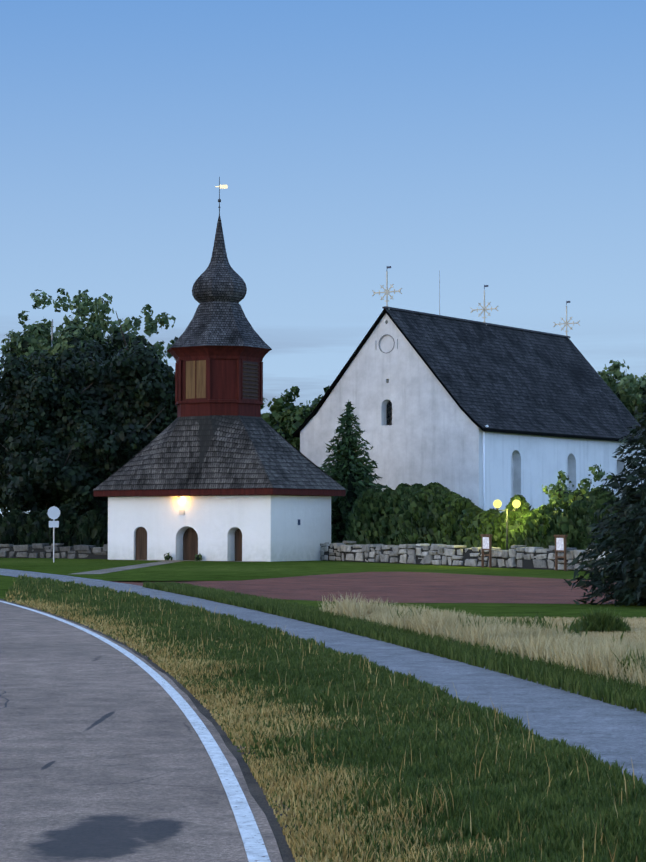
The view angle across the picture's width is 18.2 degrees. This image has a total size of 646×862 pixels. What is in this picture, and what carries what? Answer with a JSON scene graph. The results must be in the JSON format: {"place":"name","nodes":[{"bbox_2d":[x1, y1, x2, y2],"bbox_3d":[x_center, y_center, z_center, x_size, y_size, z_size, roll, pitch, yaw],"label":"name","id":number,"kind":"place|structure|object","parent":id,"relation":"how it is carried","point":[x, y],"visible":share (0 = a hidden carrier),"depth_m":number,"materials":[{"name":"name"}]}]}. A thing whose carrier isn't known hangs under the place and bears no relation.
{"place":"outdoors","nodes":[
{"label":"outdoors","id":0,"kind":"place"},
{"bbox_2d":[0,543,107,558],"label":"churchyard wall","id":1,"kind":"structure","parent":0,"point":[82,549],"depth_m":112.58,"materials":[{"name":"grey stone"}]},
{"bbox_2d":[42,312,177,448],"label":"tree","id":2,"kind":"object","parent":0,"point":[148,382],"depth_m":124.76,"materials":[{"name":"green plant"}]},
{"bbox_2d":[72,561,179,573],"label":"footpath","id":3,"kind":"structure","parent":0,"point":[109,570],"depth_m":86.22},
{"bbox_2d":[0,600,282,861],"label":"road","id":4,"kind":"structure","parent":0,"point":[80,703],"depth_m":15.60,"materials":[{"name":"grey asphalt"}]},
{"bbox_2d":[0,601,270,861],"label":"road edge line","id":5,"kind":"object","parent":4,"relation":"on","point":[247,827],"visible":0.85,"depth_m":15.19,"materials":[{"name":"paint"}]},
{"bbox_2d":[0,568,645,782],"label":"bike path","id":6,"kind":"structure","parent":0,"point":[609,732],"depth_m":22.49,"materials":[{"name":"grey asphalt"}]},
{"bbox_2d":[0,558,645,860],"bbox_3d":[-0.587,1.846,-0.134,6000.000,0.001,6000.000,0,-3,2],"label":"ground","id":7,"kind":"structure","parent":0,"point":[192,570],"depth_m":79.14,"materials":[{"name":"green plant"}]},
{"bbox_2d":[0,288,102,377],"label":"tree","id":8,"kind":"object","parent":7,"relation":"on","point":[17,337],"depth_m":152.65,"materials":[{"name":"green plant"}]},
{"bbox_2d":[47,506,59,562],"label":"road sign back","id":9,"kind":"object","parent":7,"relation":"on","point":[53,512],"visible":1,"depth_m":100.25,"materials":[{"name":"grey metal"}]},
{"bbox_2d":[0,428,107,516],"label":"tree","id":10,"kind":"object","parent":7,"relation":"on","point":[25,481],"depth_m":118.96,"materials":[{"name":"green plant"}]},
{"bbox_2d":[0,349,117,510],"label":"tree","id":11,"kind":"object","parent":7,"relation":"on","point":[38,389],"depth_m":123.66,"materials":[{"name":"green plant"}]},
{"bbox_2d":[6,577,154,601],"bbox_3d":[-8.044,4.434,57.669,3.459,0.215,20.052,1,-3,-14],"label":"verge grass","id":12,"kind":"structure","parent":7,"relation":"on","point":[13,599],"depth_m":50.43,"materials":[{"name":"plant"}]},
{"bbox_2d":[27,289,137,382],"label":"tree","id":13,"kind":"object","parent":7,"relation":"on","point":[96,306],"depth_m":146.43,"materials":[{"name":"green plant"}]},
{"bbox_2d":[4,575,163,602],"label":"green verge grass","id":14,"kind":"structure","parent":7,"relation":"on","point":[56,587],"depth_m":53.45,"materials":[{"name":"green plant"}]},
{"bbox_2d":[31,414,158,525],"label":"tree","id":15,"kind":"object","parent":7,"relation":"on","point":[94,449],"depth_m":120.01,"materials":[{"name":"green plant"}]},
{"bbox_2d":[105,304,175,368],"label":"tree","id":16,"kind":"object","parent":7,"relation":"on","point":[151,327],"depth_m":157.82,"materials":[{"name":"green plant"}]},
{"bbox_2d":[0,598,315,861],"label":"road shoulder","id":17,"kind":"object","parent":7,"relation":"on","point":[256,792],"visible":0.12,"depth_m":15.14},
{"bbox_2d":[14,598,335,657],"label":"verge grass","id":18,"kind":"structure","parent":7,"relation":"on","point":[51,609],"depth_m":34.66,"materials":[{"name":"plant"}]},
{"bbox_2d":[16,598,343,657],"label":"green verge grass","id":19,"kind":"structure","parent":7,"relation":"on","point":[255,636],"depth_m":34.72,"materials":[{"name":"green plant"}]},
{"bbox_2d":[164,553,201,560],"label":"potted plants","id":20,"kind":"object","parent":7,"relation":"on","point":[196,555],"depth_m":105.30,"materials":[{"name":"green plant"}]},
{"bbox_2d":[159,560,262,561],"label":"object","id":21,"kind":"structure","parent":7,"relation":"on","point":[190,560],"depth_m":105.77,"materials":[{"name":"grey stone"}]},
{"bbox_2d":[108,495,330,561],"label":"building wall","id":22,"kind":"structure","parent":7,"relation":"on","point":[270,528],"depth_m":105.47,"materials":[{"name":"white paint"}]},
{"bbox_2d":[177,496,184,514],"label":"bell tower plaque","id":23,"kind":"object","parent":22,"relation":"attached to","point":[181,512],"visible":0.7,"depth_m":106.19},
{"bbox_2d":[135,527,241,560],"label":"doors","id":24,"kind":"structure","parent":22,"relation":"in","point":[190,543],"depth_m":106.76,"materials":[{"name":"brown wood"}]},
{"bbox_2d":[93,415,346,490],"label":"roof","id":25,"kind":"structure","parent":22,"relation":"on","point":[221,452],"depth_m":106.14,"materials":[{"name":"grey wood"}]},
{"bbox_2d":[167,345,270,417],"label":"belfry tower","id":26,"kind":"structure","parent":25,"relation":"on","point":[223,401],"depth_m":106.60,"materials":[{"name":"red wood"}]},
{"bbox_2d":[186,360,205,398],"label":"window shutters","id":27,"kind":"object","parent":26,"relation":"attached to","point":[200,379],"visible":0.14,"depth_m":106.86,"materials":[{"name":"beige wood"}]},
{"bbox_2d":[175,359,262,402],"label":"corner trim boards","id":28,"kind":"object","parent":26,"relation":"attached to","point":[178,381],"visible":0.52,"depth_m":107.40,"materials":[{"name":"red wood"}]},
{"bbox_2d":[169,303,271,349],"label":"tower roof","id":29,"kind":"structure","parent":26,"relation":"on","point":[220,324],"depth_m":107.27,"materials":[{"name":"grey wood"}]},
{"bbox_2d":[192,215,246,303],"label":"onion dome","id":30,"kind":"structure","parent":29,"relation":"on","point":[219,280],"depth_m":108.02,"materials":[{"name":"grey wood"}]},
{"bbox_2d":[218,177,220,214],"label":"spire pole","id":31,"kind":"object","parent":30,"relation":"on","point":[219,200],"visible":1,"depth_m":109.08,"materials":[{"name":"black metal"}]},
{"bbox_2d":[215,185,226,188],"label":"weather vane","id":32,"kind":"object","parent":31,"relation":"attached to","point":[223,186],"visible":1,"depth_m":109.14,"materials":[{"name":"gold metal"}]},
{"bbox_2d":[184,359,259,401],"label":"window frames","id":33,"kind":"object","parent":26,"relation":"attached to","point":[195,398],"depth_m":106.95,"materials":[{"name":"red wood"}]},
{"bbox_2d":[243,361,258,399],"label":"louvers","id":34,"kind":"object","parent":26,"relation":"attached to","point":[248,362],"visible":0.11,"depth_m":107.47,"materials":[{"name":"grey wood"}]},
{"bbox_2d":[94,488,345,496],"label":"eaves fascia","id":35,"kind":"structure","parent":25,"relation":"attached to","point":[215,492],"depth_m":105.57,"materials":[{"name":"red wood"}]},
{"bbox_2d":[261,398,276,420],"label":"tree","id":36,"kind":"object","parent":7,"relation":"on","point":[262,406],"depth_m":149.43,"materials":[{"name":"green plant"}]},
{"bbox_2d":[261,385,328,450],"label":"tree","id":37,"kind":"object","parent":7,"relation":"on","point":[284,408],"depth_m":145.73,"materials":[{"name":"green plant"}]},
{"bbox_2d":[10,573,645,861],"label":"verge stalks","id":38,"kind":"object","parent":7,"relation":"on","point":[343,722],"visible":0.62,"depth_m":17.15,"materials":[{"name":"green plant"}]},
{"bbox_2d":[148,652,556,759],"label":"verge grass","id":39,"kind":"structure","parent":7,"relation":"on","point":[195,690],"depth_m":19.67,"materials":[{"name":"plant"}]},
{"bbox_2d":[319,400,389,542],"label":"fir tree","id":40,"kind":"object","parent":7,"relation":"on","point":[365,479],"depth_m":111.27,"materials":[{"name":"green plant"}]},
{"bbox_2d":[148,650,585,759],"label":"green verge grass","id":41,"kind":"structure","parent":7,"relation":"on","point":[427,737],"depth_m":19.46,"materials":[{"name":"green plant"}]},
{"bbox_2d":[111,572,645,604],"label":"gravel yard","id":42,"kind":"structure","parent":7,"relation":"on","point":[412,587],"depth_m":59.00,"materials":[{"name":"red gravel"}]},
{"bbox_2d":[142,581,645,712],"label":"path edge grass","id":43,"kind":"structure","parent":7,"relation":"on","point":[595,686],"depth_m":28.39,"materials":[{"name":"green plant"}]},
{"bbox_2d":[378,507,462,542],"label":"hedge","id":44,"kind":"object","parent":7,"relation":"on","point":[421,517],"visible":0.02,"depth_m":97.51,"materials":[{"name":"green plant"}]},
{"bbox_2d":[343,482,475,545],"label":"hedge sprays","id":45,"kind":"object","parent":44,"relation":"attached to","point":[437,507],"visible":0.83,"depth_m":101.22,"materials":[{"name":"green plant"}]},
{"bbox_2d":[244,747,639,861],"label":"verge grass","id":46,"kind":"structure","parent":7,"relation":"on","point":[311,853],"depth_m":12.49,"materials":[{"name":"plant"}]},
{"bbox_2d":[245,744,645,861],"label":"green verge grass","id":47,"kind":"structure","parent":7,"relation":"on","point":[547,816],"depth_m":12.92,"materials":[{"name":"green plant"}]},
{"bbox_2d":[480,534,492,567],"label":"signboard frame","id":48,"kind":"object","parent":7,"relation":"on","point":[489,549],"visible":0.96,"depth_m":87.97,"materials":[{"name":"brown wood"}]},
{"bbox_2d":[483,537,488,548],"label":"notice panel","id":49,"kind":"object","parent":48,"relation":"attached to","point":[485,542],"visible":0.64,"depth_m":88.09,"materials":[{"name":"white paper"}]},
{"bbox_2d":[496,508,517,549],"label":"lamp post","id":50,"kind":"object","parent":7,"relation":"on","point":[506,510],"visible":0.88,"depth_m":89.69,"materials":[{"name":"grey metal"}]},
{"bbox_2d":[493,500,520,507],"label":"lamp globes","id":51,"kind":"object","parent":50,"relation":"attached to","point":[498,503],"visible":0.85,"depth_m":89.63,"materials":[{"name":"yellow glass"}]},
{"bbox_2d":[554,535,567,570],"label":"signboard frame","id":52,"kind":"object","parent":7,"relation":"on","point":[557,551],"visible":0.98,"depth_m":82.44,"materials":[{"name":"brown wood"}]},
{"bbox_2d":[556,538,563,549],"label":"notice panel","id":53,"kind":"object","parent":52,"relation":"attached to","point":[559,543],"visible":0.93,"depth_m":82.53,"materials":[{"name":"white paper"}]},
{"bbox_2d":[542,464,614,510],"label":"shrub","id":54,"kind":"object","parent":7,"relation":"on","point":[568,498],"depth_m":90.12,"materials":[{"name":"green plant"}]},
{"bbox_2d":[563,387,645,606],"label":"spruce","id":55,"kind":"object","parent":7,"relation":"on","point":[623,526],"depth_m":46.71,"materials":[{"name":"green plant"}]},
{"bbox_2d":[597,360,645,427],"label":"tree","id":56,"kind":"object","parent":7,"relation":"on","point":[627,386],"depth_m":157.17,"materials":[{"name":"green plant"}]},
{"bbox_2d":[0,0,645,515],"label":"sky","id":57,"kind":"structure","parent":0,"point":[500,145],"materials":[{"name":"blue"}]},
{"bbox_2d":[439,270,439,314],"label":"church mast","id":58,"kind":"object","parent":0,"point":[439,292],"visible":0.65,"depth_m":131.38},
{"bbox_2d":[320,541,608,571],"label":"churchyard wall","id":59,"kind":"structure","parent":0,"point":[449,550],"depth_m":92.55,"materials":[{"name":"grey stone"}]},
{"bbox_2d":[300,313,645,512],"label":"church walls","id":60,"kind":"structure","parent":0,"point":[433,433],"depth_m":123.48,"materials":[{"name":"white paint"}]},
{"bbox_2d":[378,334,394,352],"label":"church gable ring","id":61,"kind":"object","parent":60,"relation":"attached to","point":[393,346],"visible":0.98,"depth_m":123.78,"materials":[{"name":"grey paint"}]},
{"bbox_2d":[387,401,391,424],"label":"window","id":62,"kind":"structure","parent":60,"relation":"in","point":[389,405],"depth_m":124.21,"materials":[{"name":"black glass"}]},
{"bbox_2d":[293,308,645,442],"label":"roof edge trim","id":63,"kind":"structure","parent":60,"relation":"on","point":[501,379],"depth_m":129.60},
{"bbox_2d":[382,306,569,337],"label":"roof ridge","id":64,"kind":"structure","parent":63,"relation":"on","point":[442,316],"depth_m":132.12,"materials":[{"name":"black metal"}]},
{"bbox_2d":[372,271,579,338],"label":"roof crosses","id":65,"kind":"object","parent":64,"relation":"on","point":[388,291],"visible":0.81,"depth_m":133.53,"materials":[{"name":"gold metal"}]},
{"bbox_2d":[483,425,488,510],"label":"downspout","id":66,"kind":"object","parent":60,"relation":"attached to","point":[484,469],"visible":0.42,"depth_m":119.88,"materials":[{"name":"white metal"}]},
{"bbox_2d":[479,616,645,643],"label":"dry grass","id":67,"kind":"structure","parent":0,"point":[638,629],"depth_m":34.95,"materials":[{"name":"beige plant"}]},
{"label":"dry field","id":68,"kind":"structure","parent":0,"visible":0},
{"bbox_2d":[317,592,645,690],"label":"tall dry grass","id":69,"kind":"structure","parent":68,"relation":"on","point":[592,653],"depth_m":29.24,"materials":[{"name":"beige plant"}]},
{"bbox_2d":[383,598,645,676],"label":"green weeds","id":70,"kind":"object","parent":68,"relation":"on","point":[528,623],"visible":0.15,"depth_m":31.55,"materials":[{"name":"green plant"}]},
{"bbox_2d":[567,605,631,632],"bbox_3d":[4.637,3.170,33.994,1.101,0.535,0.890,0,-3,2],"label":"weed clump","id":71,"kind":"object","parent":68,"relation":"on","point":[606,621],"visible":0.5,"depth_m":33.83,"materials":[{"name":"green plant"}]},
{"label":"hedge","id":72,"kind":"object","parent":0,"visible":0},
{"bbox_2d":[583,486,606,502],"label":"hedge sprays","id":73,"kind":"object","parent":72,"relation":"attached to","point":[593,494],"visible":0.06,"depth_m":88.03,"materials":[{"name":"green plant"}]},
{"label":"hedge","id":74,"kind":"object","parent":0,"visible":0},
{"bbox_2d":[454,490,639,549],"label":"hedge sprays","id":75,"kind":"object","parent":74,"relation":"on","point":[535,527],"visible":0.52,"depth_m":89.41,"materials":[{"name":"green plant"}]},
{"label":"hedge","id":76,"kind":"object","parent":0,"visible":0},
{"bbox_2d":[0,504,107,546],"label":"hedge sprays","id":77,"kind":"object","parent":76,"relation":"attached to","point":[17,527],"visible":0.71,"depth_m":114.60,"materials":[{"name":"green plant"}]}
]}

